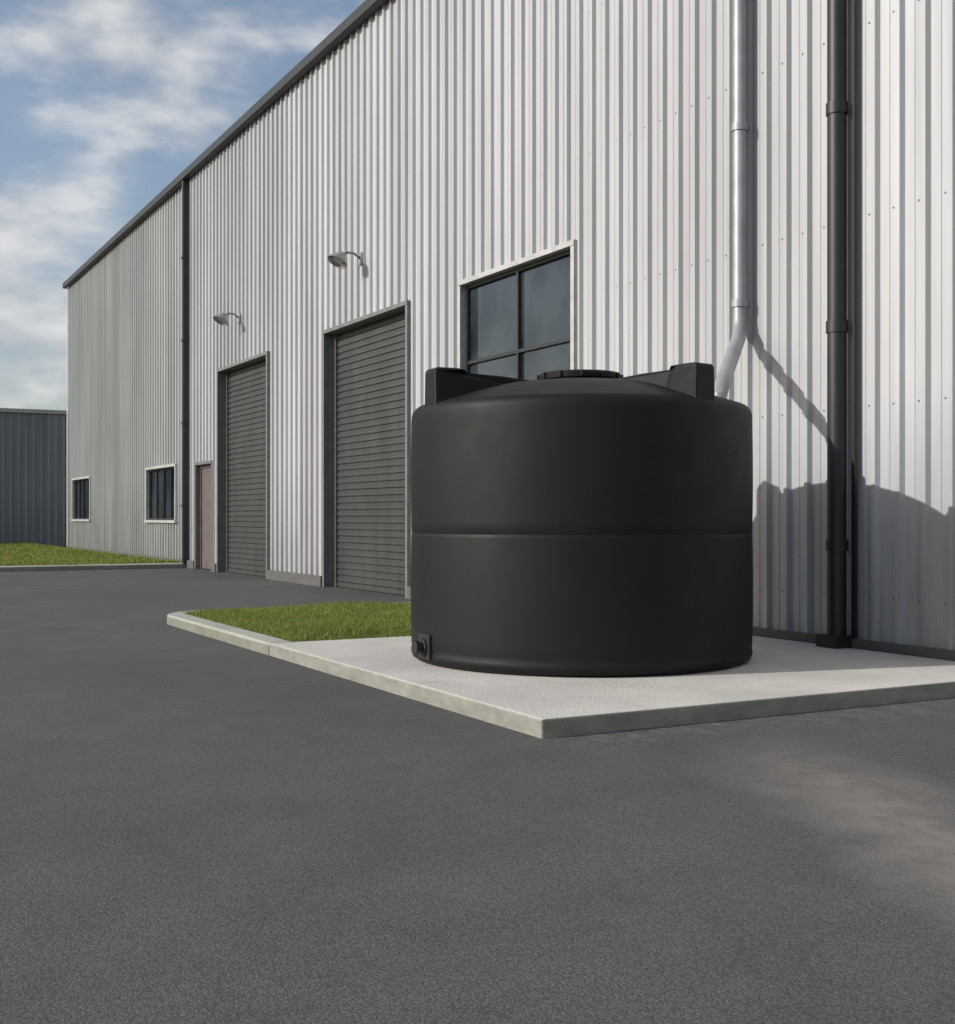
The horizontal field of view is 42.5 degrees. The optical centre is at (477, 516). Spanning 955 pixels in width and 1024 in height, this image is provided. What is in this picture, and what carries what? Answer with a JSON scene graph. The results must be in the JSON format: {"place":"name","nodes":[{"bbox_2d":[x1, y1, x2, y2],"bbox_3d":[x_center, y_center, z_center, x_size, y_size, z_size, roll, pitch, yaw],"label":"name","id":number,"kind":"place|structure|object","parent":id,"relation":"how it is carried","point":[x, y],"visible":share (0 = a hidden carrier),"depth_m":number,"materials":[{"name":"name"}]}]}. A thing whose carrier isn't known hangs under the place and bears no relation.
{"place":"outdoors","nodes":[
{"label":"outdoors","id":0,"kind":"place"},
{"bbox_2d":[0,0,364,410],"label":"sky","id":1,"kind":"structure","parent":0,"point":[104,104],"materials":[{"name":"blue"}]},
{"bbox_2d":[0,546,954,1023],"bbox_3d":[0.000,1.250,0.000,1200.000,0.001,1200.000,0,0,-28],"label":"asphalt ground","id":2,"kind":"structure","parent":0,"point":[196,828],"depth_m":4.64,"materials":[{"name":"grey asphalt"}]},
{"bbox_2d":[0,408,68,545],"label":"storage shed","id":3,"kind":"structure","parent":2,"relation":"on","point":[33,475],"depth_m":51.33,"materials":[{"name":"metal"}]},
{"bbox_2d":[67,288,67,545],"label":"corner trim","id":4,"kind":"structure","parent":2,"relation":"on","point":[67,416],"depth_m":43.57,"materials":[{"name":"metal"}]},
{"bbox_2d":[0,542,180,565],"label":"grass","id":5,"kind":"structure","parent":2,"relation":"on","point":[23,554],"depth_m":32.51,"materials":[{"name":"plant"}]},
{"bbox_2d":[0,563,185,571],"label":"concrete kerb","id":6,"kind":"structure","parent":2,"relation":"on","point":[88,567],"depth_m":28.58,"materials":[{"name":"grey concrete"}]},
{"bbox_2d":[69,179,188,559],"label":"wall","id":7,"kind":"structure","parent":2,"relation":"on","point":[125,361],"depth_m":35.17,"materials":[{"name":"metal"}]},
{"bbox_2d":[181,180,187,563],"bbox_3d":[-7.072,-3.475,29.656,0.139,9.250,0.180,0,0,-28],"label":"rainwater downpipe","id":8,"kind":"object","parent":7,"relation":"attached to","point":[184,341],"visible":1,"depth_m":29.59,"materials":[{"name":"metal"}]},
{"bbox_2d":[167,602,410,654],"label":"concrete kerb","id":9,"kind":"structure","parent":2,"relation":"on","point":[251,640],"depth_m":12.38,"materials":[{"name":"grey concrete"}]},
{"bbox_2d":[183,600,410,641],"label":"grass","id":10,"kind":"structure","parent":2,"relation":"on","point":[327,621],"depth_m":13.08,"materials":[{"name":"plant"}]},
{"bbox_2d":[67,546,954,660],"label":"base flashing","id":11,"kind":"object","parent":2,"relation":"on","point":[861,644],"visible":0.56,"depth_m":11.25,"materials":[{"name":"metal"}]},
{"bbox_2d":[189,0,954,649],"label":"front siding","id":12,"kind":"object","parent":2,"relation":"on","point":[423,156],"visible":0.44,"depth_m":13.33,"materials":[{"name":"metal"}]},
{"bbox_2d":[200,465,210,568],"bbox_3d":[-6.221,0.030,28.524,0.090,2.440,1.280,0,0,-28],"label":"door frame","id":13,"kind":"object","parent":12,"relation":"attached to","point":[206,466],"visible":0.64,"depth_m":29.03,"materials":[{"name":"grey metal"}]},
{"bbox_2d":[63,0,386,288],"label":"eave gutter","id":14,"kind":"object","parent":12,"relation":"attached to","point":[349,25],"visible":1,"depth_m":25.04,"materials":[{"name":"metal"}]},
{"bbox_2d":[213,312,240,325],"bbox_3d":[-5.285,-4.158,25.895,0.586,0.286,0.347,0,0,-28],"label":"wall lamp","id":15,"kind":"object","parent":12,"relation":"attached to","point":[220,318],"visible":1,"depth_m":25.89,"materials":[{"name":"metal"}]},
{"bbox_2d":[194,300,409,597],"bbox_3d":[-3.729,-1.020,23.960,0.369,4.540,11.840,0,0,-28],"label":"door trim","id":16,"kind":"structure","parent":12,"relation":"attached to","point":[328,457],"depth_m":21.79,"materials":[{"name":"grey metal"}]},
{"bbox_2d":[202,467,210,568],"bbox_3d":[-6.212,0.050,28.529,0.050,2.360,1.180,0,0,-28],"label":"personnel door","id":17,"kind":"structure","parent":16,"relation":"attached to","point":[206,518],"depth_m":28.70,"materials":[{"name":"grey metal"}]},
{"bbox_2d":[226,372,228,571],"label":"shutter guide rails","id":18,"kind":"object","parent":16,"relation":"attached to","point":[227,470],"visible":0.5,"depth_m":27.48,"materials":[{"name":"grey metal"}]},
{"bbox_2d":[228,311,404,594],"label":"roller shutters","id":19,"kind":"object","parent":16,"relation":"attached to","point":[371,456],"visible":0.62,"depth_m":20.98,"materials":[{"name":"metal"}]},
{"bbox_2d":[334,334,338,586],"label":"shutter guide rails","id":20,"kind":"object","parent":16,"relation":"attached to","point":[336,459],"visible":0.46,"depth_m":21.75,"materials":[{"name":"grey metal"}]},
{"bbox_2d":[75,250,569,519],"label":"window frames","id":21,"kind":"structure","parent":12,"relation":"attached to","point":[518,351],"depth_m":16.71,"materials":[{"name":"black metal"}]},
{"bbox_2d":[77,255,569,517],"bbox_3d":[-6.388,-1.560,28.803,0.001,3.320,32.050,0,0,-28],"label":"window glass","id":22,"kind":"object","parent":21,"relation":"in","point":[545,302],"visible":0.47,"depth_m":15.93,"materials":[{"name":"glass"}]},
{"bbox_2d":[71,239,576,522],"bbox_3d":[-6.369,-1.560,28.814,0.395,3.460,32.250,0,0,-28],"label":"window trim","id":23,"kind":"structure","parent":12,"relation":"attached to","point":[571,245],"depth_m":16.80,"materials":[{"name":"white metal"}]},
{"bbox_2d":[327,251,362,268],"bbox_3d":[-2.170,-4.208,20.133,0.586,0.286,0.347,0,0,-28],"label":"wall lamp","id":24,"kind":"object","parent":12,"relation":"attached to","point":[337,259],"visible":1,"depth_m":20.14,"materials":[{"name":"metal"}]},
{"bbox_2d":[714,0,749,398],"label":"rainwater downpipe","id":25,"kind":"object","parent":12,"relation":"attached to","point":[740,303],"visible":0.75,"depth_m":11.79,"materials":[{"name":"white plastic"}]},
{"bbox_2d":[530,0,945,603],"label":"siding fasteners","id":26,"kind":"object","parent":12,"relation":"attached to","point":[762,244],"visible":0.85,"depth_m":11.29,"materials":[{"name":"grey metal"}]},
{"bbox_2d":[816,0,856,648],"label":"black downpipe","id":27,"kind":"object","parent":12,"relation":"attached to","point":[835,636],"visible":1,"depth_m":10.64,"materials":[{"name":"plastic"}]},
{"bbox_2d":[269,636,954,738],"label":"concrete pad","id":28,"kind":"object","parent":2,"relation":"on","point":[772,676],"visible":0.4,"depth_m":8.32,"materials":[{"name":"grey concrete"}]},
{"bbox_2d":[411,362,752,676],"bbox_3d":[0.792,-0.021,9.978,2.847,2.322,2.752,0,0,-28],"label":"water storage tank","id":29,"kind":"object","parent":28,"relation":"on","point":[582,523],"visible":1,"depth_m":8.79,"materials":[{"name":"black plastic"}]}
]}

